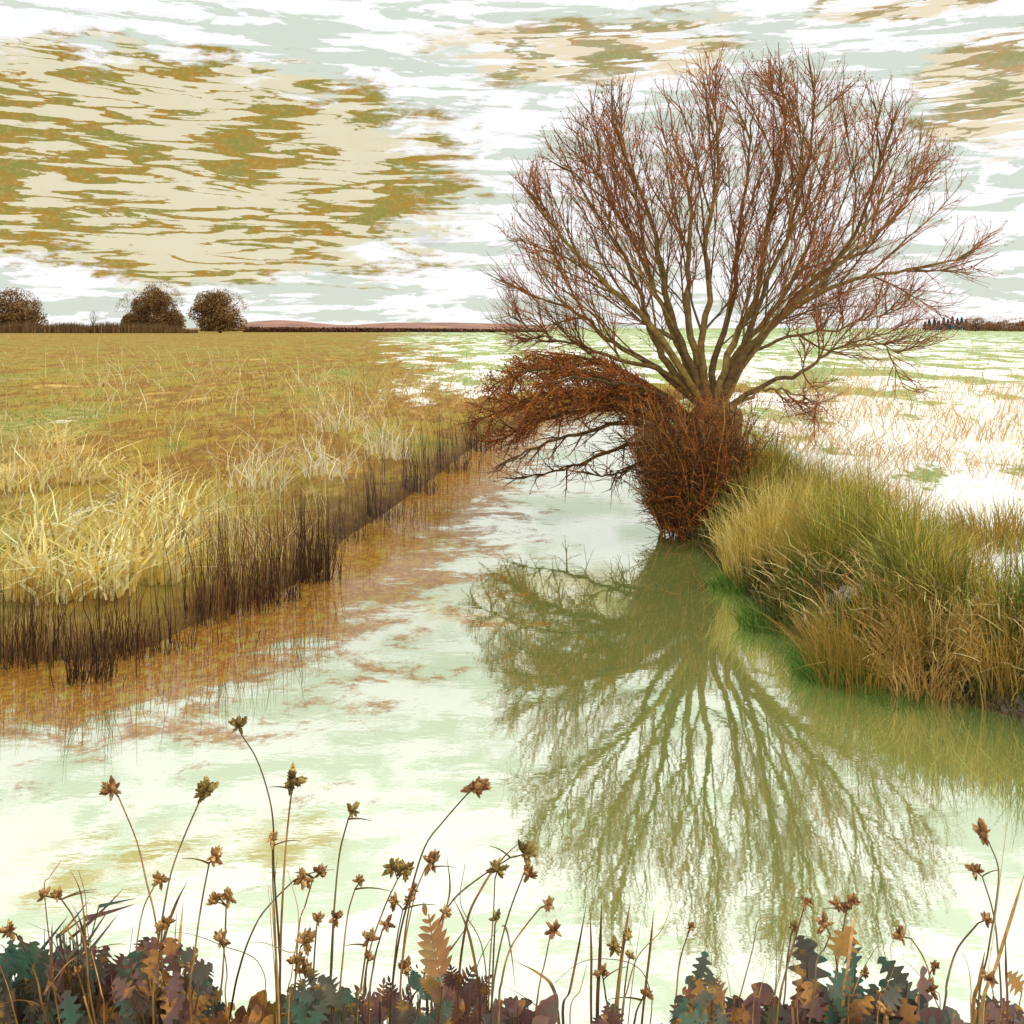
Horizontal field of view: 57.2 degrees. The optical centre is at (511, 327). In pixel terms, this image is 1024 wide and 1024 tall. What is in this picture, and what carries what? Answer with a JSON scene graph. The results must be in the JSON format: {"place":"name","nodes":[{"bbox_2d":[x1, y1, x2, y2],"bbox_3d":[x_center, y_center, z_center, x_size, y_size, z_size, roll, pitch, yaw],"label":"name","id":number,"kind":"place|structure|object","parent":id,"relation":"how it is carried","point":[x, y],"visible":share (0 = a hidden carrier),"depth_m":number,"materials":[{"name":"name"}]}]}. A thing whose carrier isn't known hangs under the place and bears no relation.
{"place":"outdoors","nodes":[
{"label":"outdoors","id":0,"kind":"place"},
{"bbox_2d":[0,866,134,1023],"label":"dry grass","id":1,"kind":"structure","parent":0,"point":[67,963],"depth_m":1.55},
{"bbox_2d":[44,860,265,1023],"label":"dry grass","id":2,"kind":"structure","parent":0,"point":[180,927],"depth_m":1.41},
{"bbox_2d":[260,861,300,1023],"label":"dry grass","id":3,"kind":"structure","parent":0,"point":[279,1001],"depth_m":1.33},
{"bbox_2d":[410,844,535,1023],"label":"dry grass","id":4,"kind":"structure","parent":0,"point":[473,954],"depth_m":1.52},
{"bbox_2d":[0,398,1023,1023],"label":"water","id":5,"kind":"structure","parent":0,"point":[616,708],"depth_m":5.44,"materials":[{"name":"liquid"}]},
{"bbox_2d":[0,328,1023,718],"bbox_3d":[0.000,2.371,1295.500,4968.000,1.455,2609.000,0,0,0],"label":"ground","id":6,"kind":"structure","parent":0,"point":[258,346],"depth_m":23.96,"materials":[{"name":"plant"}]},
{"bbox_2d":[0,287,48,325],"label":"oak tree","id":7,"kind":"object","parent":6,"relation":"on","point":[19,310],"visible":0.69,"depth_m":378.02,"materials":[{"name":"brown plant"}]},
{"bbox_2d":[0,919,48,1023],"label":"club rush","id":8,"kind":"object","parent":6,"relation":"on","point":[9,929],"visible":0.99,"depth_m":1.59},
{"bbox_2d":[0,556,55,671],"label":"rush clump","id":9,"kind":"object","parent":6,"relation":"on","point":[4,630],"visible":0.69,"depth_m":7.34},
{"bbox_2d":[0,935,60,1023],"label":"leafy plant","id":10,"kind":"object","parent":6,"relation":"on","point":[19,961],"visible":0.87,"depth_m":1.62,"materials":[{"name":"green plant"}]},
{"bbox_2d":[0,439,78,491],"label":"straw tuft","id":11,"kind":"object","parent":6,"relation":"on","point":[39,474],"visible":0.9,"depth_m":13.00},
{"bbox_2d":[0,545,85,669],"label":"rush clump","id":12,"kind":"object","parent":6,"relation":"on","point":[11,656],"visible":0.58,"depth_m":7.32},
{"bbox_2d":[1,566,97,674],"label":"rush clump","id":13,"kind":"object","parent":6,"relation":"on","point":[45,642],"visible":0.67,"depth_m":7.28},
{"bbox_2d":[1,414,106,448],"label":"straw tuft","id":14,"kind":"object","parent":6,"relation":"on","point":[47,436],"visible":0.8,"depth_m":17.17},
{"bbox_2d":[0,506,133,602],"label":"straw tuft","id":15,"kind":"object","parent":6,"relation":"on","point":[7,595],"visible":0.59,"depth_m":8.31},
{"bbox_2d":[37,886,96,1023],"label":"club rush","id":16,"kind":"object","parent":6,"relation":"on","point":[56,895],"visible":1,"depth_m":1.32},
{"bbox_2d":[1,472,144,548],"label":"straw tuft","id":17,"kind":"object","parent":6,"relation":"on","point":[35,519],"visible":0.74,"depth_m":10.04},
{"bbox_2d":[29,889,135,1023],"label":"grass tuft","id":18,"kind":"object","parent":6,"relation":"on","point":[73,1007],"visible":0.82,"depth_m":1.58,"materials":[{"name":"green plant"}]},
{"bbox_2d":[2,510,176,600],"bbox_3d":[-3.929,2.070,8.549,1.720,0.814,1.783,0,0,-42],"label":"straw tuft","id":19,"kind":"object","parent":6,"relation":"on","point":[119,581],"visible":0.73,"depth_m":8.52,"materials":[{"name":"plant"}]},
{"bbox_2d":[36,946,145,1023],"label":"leafy plant","id":20,"kind":"object","parent":6,"relation":"on","point":[111,966],"visible":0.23,"depth_m":1.64,"materials":[{"name":"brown plant"}]},
{"bbox_2d":[48,594,141,689],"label":"rush clump","id":21,"kind":"object","parent":6,"relation":"on","point":[76,663],"visible":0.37,"depth_m":6.90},
{"bbox_2d":[0,502,190,605],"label":"straw tuft","id":22,"kind":"object","parent":6,"relation":"on","point":[65,583],"visible":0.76,"depth_m":8.31,"materials":[{"name":"plant"}]},
{"bbox_2d":[0,320,197,332],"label":"reed bed","id":23,"kind":"object","parent":6,"relation":"on","point":[35,327],"visible":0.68,"depth_m":353.18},
{"bbox_2d":[38,429,168,484],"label":"straw tuft","id":24,"kind":"object","parent":6,"relation":"on","point":[79,472],"visible":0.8,"depth_m":13.68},
{"bbox_2d":[7,478,213,552],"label":"straw tuft","id":25,"kind":"object","parent":6,"relation":"on","point":[105,518],"visible":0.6,"depth_m":10.02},
{"bbox_2d":[59,551,166,663],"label":"rush clump","id":26,"kind":"object","parent":6,"relation":"on","point":[112,620],"visible":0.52,"depth_m":7.44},
{"bbox_2d":[114,290,150,325],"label":"oak tree","id":27,"kind":"object","parent":6,"relation":"on","point":[139,315],"visible":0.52,"depth_m":378.94,"materials":[{"name":"brown plant"}]},
{"bbox_2d":[99,775,166,992],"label":"club rush","id":28,"kind":"object","parent":6,"relation":"on","point":[111,787],"visible":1,"depth_m":1.30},
{"bbox_2d":[87,581,181,668],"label":"rush clump","id":29,"kind":"object","parent":6,"relation":"on","point":[134,640],"visible":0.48,"depth_m":7.41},
{"bbox_2d":[79,443,190,503],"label":"straw tuft","id":30,"kind":"object","parent":6,"relation":"on","point":[130,480],"visible":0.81,"depth_m":12.38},
{"bbox_2d":[57,464,246,536],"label":"straw tuft","id":31,"kind":"object","parent":6,"relation":"on","point":[171,514],"visible":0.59,"depth_m":10.79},
{"bbox_2d":[60,494,245,585],"bbox_3d":[-3.429,2.095,9.098,1.889,0.819,1.342,0,0,17],"label":"straw tuft","id":32,"kind":"object","parent":6,"relation":"on","point":[147,573],"visible":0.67,"depth_m":9.05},
{"bbox_2d":[108,936,214,1023],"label":"leafy plant","id":33,"kind":"object","parent":6,"relation":"on","point":[136,1003],"visible":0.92,"depth_m":1.33,"materials":[{"name":"brown plant"}]},
{"bbox_2d":[136,280,186,328],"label":"oak tree","id":34,"kind":"object","parent":6,"relation":"on","point":[158,303],"visible":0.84,"depth_m":375.29,"materials":[{"name":"brown plant"}]},
{"bbox_2d":[152,915,175,1023],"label":"club rush","id":35,"kind":"object","parent":6,"relation":"on","point":[163,924],"visible":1,"depth_m":1.26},
{"bbox_2d":[135,570,207,656],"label":"rush clump","id":36,"kind":"object","parent":6,"relation":"on","point":[169,638],"visible":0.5,"depth_m":7.58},
{"bbox_2d":[149,775,218,1023],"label":"club rush","id":37,"kind":"object","parent":6,"relation":"on","point":[205,788],"visible":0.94,"depth_m":1.35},
{"bbox_2d":[157,974,234,1023],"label":"leafy plant","id":38,"kind":"object","parent":6,"relation":"on","point":[218,1015],"visible":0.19,"depth_m":1.53,"materials":[{"name":"brown plant"}]},
{"bbox_2d":[153,497,246,629],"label":"rush clump","id":39,"kind":"object","parent":6,"relation":"on","point":[215,593],"visible":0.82,"depth_m":8.28,"materials":[{"name":"plant"}]},
{"bbox_2d":[182,844,222,1023],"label":"club rush","id":40,"kind":"object","parent":6,"relation":"on","point":[216,854],"visible":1,"depth_m":1.27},
{"bbox_2d":[186,288,248,332],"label":"oak tree","id":41,"kind":"object","parent":6,"relation":"on","point":[213,308],"visible":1,"depth_m":367.71,"materials":[{"name":"brown plant"}]},
{"bbox_2d":[205,886,236,1002],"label":"club rush","id":42,"kind":"object","parent":6,"relation":"on","point":[226,895],"visible":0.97,"depth_m":1.64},
{"bbox_2d":[213,928,230,1023],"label":"club rush","id":43,"kind":"object","parent":6,"relation":"on","point":[219,937],"visible":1,"depth_m":1.42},
{"bbox_2d":[176,476,288,618],"bbox_3d":[-2.505,2.080,8.651,0.955,1.603,0.745,0,0,0],"label":"rush clump","id":44,"kind":"object","parent":6,"relation":"on","point":[258,601],"visible":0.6,"depth_m":8.60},
{"bbox_2d":[173,427,327,491],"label":"straw tuft","id":45,"kind":"object","parent":6,"relation":"on","point":[256,470],"visible":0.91,"depth_m":13.49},
{"bbox_2d":[228,714,279,939],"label":"club rush","id":46,"kind":"object","parent":6,"relation":"on","point":[238,722],"visible":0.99,"depth_m":1.53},
{"bbox_2d":[227,990,293,1023],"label":"leafy plant","id":47,"kind":"object","parent":6,"relation":"on","point":[252,1014],"visible":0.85,"depth_m":1.45,"materials":[{"name":"brown plant"}]},
{"bbox_2d":[235,480,320,611],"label":"rush clump","id":48,"kind":"object","parent":6,"relation":"on","point":[273,586],"visible":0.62,"depth_m":8.92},
{"bbox_2d":[229,867,326,1021],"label":"club rush","id":49,"kind":"object","parent":6,"relation":"on","point":[303,879],"visible":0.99,"depth_m":1.51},
{"bbox_2d":[265,830,298,1023],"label":"club rush","id":50,"kind":"object","parent":6,"relation":"on","point":[272,839],"visible":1,"depth_m":1.32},
{"bbox_2d":[268,762,307,998],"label":"club rush","id":51,"kind":"object","parent":6,"relation":"on","point":[293,780],"visible":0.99,"depth_m":1.46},
{"bbox_2d":[288,927,315,1023],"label":"club rush","id":52,"kind":"object","parent":6,"relation":"on","point":[306,938],"visible":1,"depth_m":1.26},
{"bbox_2d":[272,454,352,587],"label":"rush clump","id":53,"kind":"object","parent":6,"relation":"on","point":[317,566],"visible":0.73,"depth_m":9.64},
{"bbox_2d":[281,968,362,1023],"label":"leafy plant","id":54,"kind":"object","parent":6,"relation":"on","point":[323,1001],"visible":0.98,"depth_m":1.36,"materials":[{"name":"green plant"}]},
{"bbox_2d":[272,418,379,482],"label":"straw tuft","id":55,"kind":"object","parent":6,"relation":"on","point":[321,466],"visible":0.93,"depth_m":14.94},
{"bbox_2d":[288,398,377,432],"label":"straw tuft","id":56,"kind":"object","parent":6,"relation":"on","point":[327,417],"visible":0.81,"depth_m":20.81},
{"bbox_2d":[330,801,370,980],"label":"club rush","id":57,"kind":"object","parent":6,"relation":"on","point":[352,810],"visible":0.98,"depth_m":1.65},
{"bbox_2d":[317,464,388,545],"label":"rush clump","id":58,"kind":"object","parent":6,"relation":"on","point":[354,532],"visible":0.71,"depth_m":11.53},
{"bbox_2d":[345,927,379,1023],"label":"club rush","id":59,"kind":"object","parent":6,"relation":"on","point":[370,936],"visible":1,"depth_m":1.50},
{"bbox_2d":[339,874,390,988],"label":"club rush","id":60,"kind":"object","parent":6,"relation":"on","point":[359,879],"visible":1,"depth_m":1.49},
{"bbox_2d":[338,437,425,522],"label":"rush clump","id":61,"kind":"object","parent":6,"relation":"on","point":[378,507],"visible":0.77,"depth_m":12.75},
{"bbox_2d":[368,914,395,1023],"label":"club rush","id":62,"kind":"object","parent":6,"relation":"on","point":[387,924],"visible":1,"depth_m":1.46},
{"bbox_2d":[347,415,417,460],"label":"straw tuft","id":63,"kind":"object","parent":6,"relation":"on","point":[393,452],"visible":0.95,"depth_m":17.29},
{"bbox_2d":[352,975,413,1023],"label":"leafy plant","id":64,"kind":"object","parent":6,"relation":"on","point":[379,1007],"visible":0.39,"depth_m":1.61,"materials":[{"name":"brown plant"}]},
{"bbox_2d":[362,857,414,995],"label":"club rush","id":65,"kind":"object","parent":6,"relation":"on","point":[400,868],"visible":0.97,"depth_m":1.63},
{"bbox_2d":[242,326,546,331],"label":"hedge","id":66,"kind":"object","parent":6,"relation":"on","point":[300,329],"visible":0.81,"depth_m":431.83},
{"bbox_2d":[387,892,433,1023],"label":"club rush","id":67,"kind":"object","parent":6,"relation":"on","point":[393,901],"visible":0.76,"depth_m":1.52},
{"bbox_2d":[379,419,451,496],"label":"rush clump","id":68,"kind":"object","parent":6,"relation":"on","point":[414,488],"visible":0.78,"depth_m":14.72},
{"bbox_2d":[395,902,454,1023],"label":"leafy plant","id":69,"kind":"object","parent":6,"relation":"on","point":[430,987],"visible":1,"depth_m":1.26,"materials":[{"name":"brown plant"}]},
{"bbox_2d":[402,848,453,969],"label":"club rush","id":70,"kind":"object","parent":6,"relation":"on","point":[431,858],"visible":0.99,"depth_m":1.72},
{"bbox_2d":[388,776,491,1023],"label":"club rush","id":71,"kind":"object","parent":6,"relation":"on","point":[478,786],"visible":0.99,"depth_m":1.49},
{"bbox_2d":[417,401,487,473],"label":"rush clump","id":72,"kind":"object","parent":6,"relation":"on","point":[457,468],"visible":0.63,"depth_m":16.98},
{"bbox_2d":[420,964,491,1023],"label":"leafy plant","id":73,"kind":"object","parent":6,"relation":"on","point":[450,982],"visible":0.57,"depth_m":1.64,"materials":[{"name":"brown plant"}]},
{"bbox_2d":[419,839,538,1009],"bbox_3d":[-0.068,1.300,1.535,0.224,0.928,0.082,0,0,0],"label":"club rush","id":74,"kind":"object","parent":6,"relation":"on","point":[528,849],"visible":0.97,"depth_m":1.53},
{"bbox_2d":[445,398,518,453],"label":"rush clump","id":75,"kind":"object","parent":6,"relation":"on","point":[474,444],"visible":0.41,"depth_m":19.81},
{"bbox_2d":[485,857,509,1013],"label":"club rush","id":76,"kind":"object","parent":6,"relation":"on","point":[498,868],"visible":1,"depth_m":1.51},
{"bbox_2d":[490,865,537,1006],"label":"club rush","id":77,"kind":"object","parent":6,"relation":"on","point":[527,872],"visible":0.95,"depth_m":1.61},
{"bbox_2d":[481,994,559,1023],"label":"leafy plant","id":78,"kind":"object","parent":6,"relation":"on","point":[514,1011],"visible":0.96,"depth_m":1.46,"materials":[{"name":"brown plant"}]},
{"bbox_2d":[497,895,553,1023],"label":"club rush","id":79,"kind":"object","parent":6,"relation":"on","point":[548,903],"visible":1,"depth_m":1.31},
{"bbox_2d":[534,919,561,1016],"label":"club rush","id":80,"kind":"object","parent":6,"relation":"on","point":[553,930],"visible":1,"depth_m":1.48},
{"bbox_2d":[590,1002,623,1023],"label":"leafy plant","id":81,"kind":"object","parent":6,"relation":"on","point":[608,1014],"visible":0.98,"depth_m":1.42,"materials":[{"name":"brown plant"}]},
{"bbox_2d":[606,926,632,1023],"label":"club rush","id":82,"kind":"object","parent":6,"relation":"on","point":[613,945],"visible":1,"depth_m":1.43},
{"bbox_2d":[669,951,729,1023],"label":"leafy plant","id":83,"kind":"object","parent":6,"relation":"on","point":[699,1002],"visible":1,"depth_m":1.32,"materials":[{"name":"green plant"}]},
{"bbox_2d":[451,41,1013,542],"bbox_3d":[3.054,-0.750,13.759,7.967,6.877,5.566,0,0,-23],"label":"willow tree","id":84,"kind":"object","parent":6,"relation":"on","point":[679,453],"visible":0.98,"depth_m":12.94,"materials":[{"name":"brown plant"}]},
{"bbox_2d":[698,563,767,593],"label":"grass tuft","id":85,"kind":"object","parent":6,"relation":"on","point":[720,581],"visible":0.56,"depth_m":9.29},
{"bbox_2d":[725,982,788,1023],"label":"leafy plant","id":86,"kind":"object","parent":6,"relation":"on","point":[743,1010],"visible":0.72,"depth_m":1.43,"materials":[{"name":"brown plant"}]},
{"bbox_2d":[719,574,819,634],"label":"grass tuft","id":87,"kind":"object","parent":6,"relation":"on","point":[758,621],"visible":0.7,"depth_m":8.09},
{"bbox_2d":[700,463,850,587],"bbox_3d":[2.611,2.002,9.505,1.406,1.339,1.426,0,0,44],"label":"grass tussock","id":88,"kind":"object","parent":6,"relation":"on","point":[741,544],"depth_m":9.44,"materials":[{"name":"plant"}]},
{"bbox_2d":[774,896,813,1023],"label":"club rush","id":89,"kind":"object","parent":6,"relation":"on","point":[808,901],"visible":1,"depth_m":1.38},
{"bbox_2d":[779,935,831,1023],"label":"leafy plant","id":90,"kind":"object","parent":6,"relation":"on","point":[805,954],"visible":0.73,"depth_m":1.44,"materials":[{"name":"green plant"}]},
{"bbox_2d":[739,489,902,583],"bbox_3d":[2.970,1.968,8.728,1.735,0.956,1.515,0,0,0],"label":"grass tussock","id":91,"kind":"object","parent":6,"relation":"on","point":[794,529],"depth_m":8.59,"materials":[{"name":"plant"}]},
{"bbox_2d":[808,911,834,1023],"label":"club rush","id":92,"kind":"object","parent":6,"relation":"on","point":[823,923],"visible":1,"depth_m":1.27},
{"bbox_2d":[772,629,888,688],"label":"grass tuft","id":93,"kind":"object","parent":6,"relation":"on","point":[801,666],"visible":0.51,"depth_m":6.93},
{"bbox_2d":[823,892,860,977],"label":"club rush","id":94,"kind":"object","parent":6,"relation":"on","point":[850,903],"visible":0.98,"depth_m":1.66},
{"bbox_2d":[675,414,1023,719],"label":"bank grass","id":95,"kind":"structure","parent":6,"relation":"on","point":[907,540],"depth_m":7.78,"materials":[{"name":"plant"}]},
{"bbox_2d":[822,926,880,1023],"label":"leafy plant","id":96,"kind":"object","parent":6,"relation":"on","point":[861,1007],"visible":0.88,"depth_m":1.37,"materials":[{"name":"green plant"}]},
{"bbox_2d":[747,558,980,693],"bbox_3d":[2.688,2.188,6.898,2.022,0.966,1.767,0,0,-13],"label":"grass tussock","id":97,"kind":"object","parent":6,"relation":"on","point":[826,640],"depth_m":6.85,"materials":[{"name":"plant"}]},
{"bbox_2d":[839,671,957,709],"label":"grass tuft","id":98,"kind":"object","parent":6,"relation":"on","point":[881,692],"visible":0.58,"depth_m":6.55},
{"bbox_2d":[865,956,932,1023],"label":"leafy plant","id":99,"kind":"object","parent":6,"relation":"on","point":[903,1001],"visible":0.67,"depth_m":1.42,"materials":[{"name":"green plant"}]},
{"bbox_2d":[842,581,1010,704],"bbox_3d":[3.023,2.282,6.714,1.569,0.778,1.368,0,0,0],"label":"grass tussock","id":100,"kind":"object","parent":6,"relation":"on","point":[914,684],"depth_m":6.62,"materials":[{"name":"plant"}]},
{"bbox_2d":[915,1006,966,1023],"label":"leafy plant","id":101,"kind":"object","parent":6,"relation":"on","point":[935,1015],"visible":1,"depth_m":1.30,"materials":[{"name":"brown plant"}]},
{"bbox_2d":[942,911,991,1010],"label":"club rush","id":102,"kind":"object","parent":6,"relation":"on","point":[987,918],"visible":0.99,"depth_m":1.51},
{"bbox_2d":[912,486,1023,555],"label":"grass tussock","id":103,"kind":"object","parent":6,"relation":"on","point":[1004,528],"depth_m":9.18,"materials":[{"name":"plant"}]},
{"bbox_2d":[917,577,1023,701],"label":"grass tussock","id":104,"kind":"object","parent":6,"relation":"on","point":[1008,676],"depth_m":6.48,"materials":[{"name":"plant"}]},
{"bbox_2d":[964,862,1001,1007],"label":"club rush","id":105,"kind":"object","parent":6,"relation":"on","point":[975,869],"visible":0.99,"depth_m":1.73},
{"bbox_2d":[972,817,999,1023],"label":"club rush","id":106,"kind":"object","parent":6,"relation":"on","point":[981,830],"visible":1,"depth_m":1.46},
{"bbox_2d":[966,970,1023,1023],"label":"leafy plant","id":107,"kind":"object","parent":6,"relation":"on","point":[992,1012],"visible":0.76,"depth_m":1.69,"materials":[{"name":"brown plant"}]},
{"bbox_2d":[0,0,1023,327],"label":"sky","id":108,"kind":"structure","parent":0,"point":[336,162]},
{"bbox_2d":[181,320,968,328],"bbox_3d":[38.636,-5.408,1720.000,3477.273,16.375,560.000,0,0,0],"label":"hills","id":109,"kind":"structure","parent":0,"point":[285,323],"depth_m":1592.58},
{"bbox_2d":[515,901,671,1023],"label":"dry grass","id":110,"kind":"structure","parent":0,"point":[600,958],"depth_m":1.55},
{"bbox_2d":[352,332,1023,529],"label":"field grass","id":111,"kind":"structure","parent":0,"point":[881,413],"depth_m":20.63,"materials":[{"name":"plant"}]},
{"bbox_2d":[726,882,805,1023],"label":"dry grass","id":112,"kind":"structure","parent":0,"point":[734,1015],"depth_m":1.38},
{"bbox_2d":[791,903,940,1023],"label":"dry grass","id":113,"kind":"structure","parent":0,"point":[794,1004],"depth_m":1.29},
{"bbox_2d":[961,787,1023,1023],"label":"dry grass","id":114,"kind":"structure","parent":0,"point":[982,1003],"depth_m":1.55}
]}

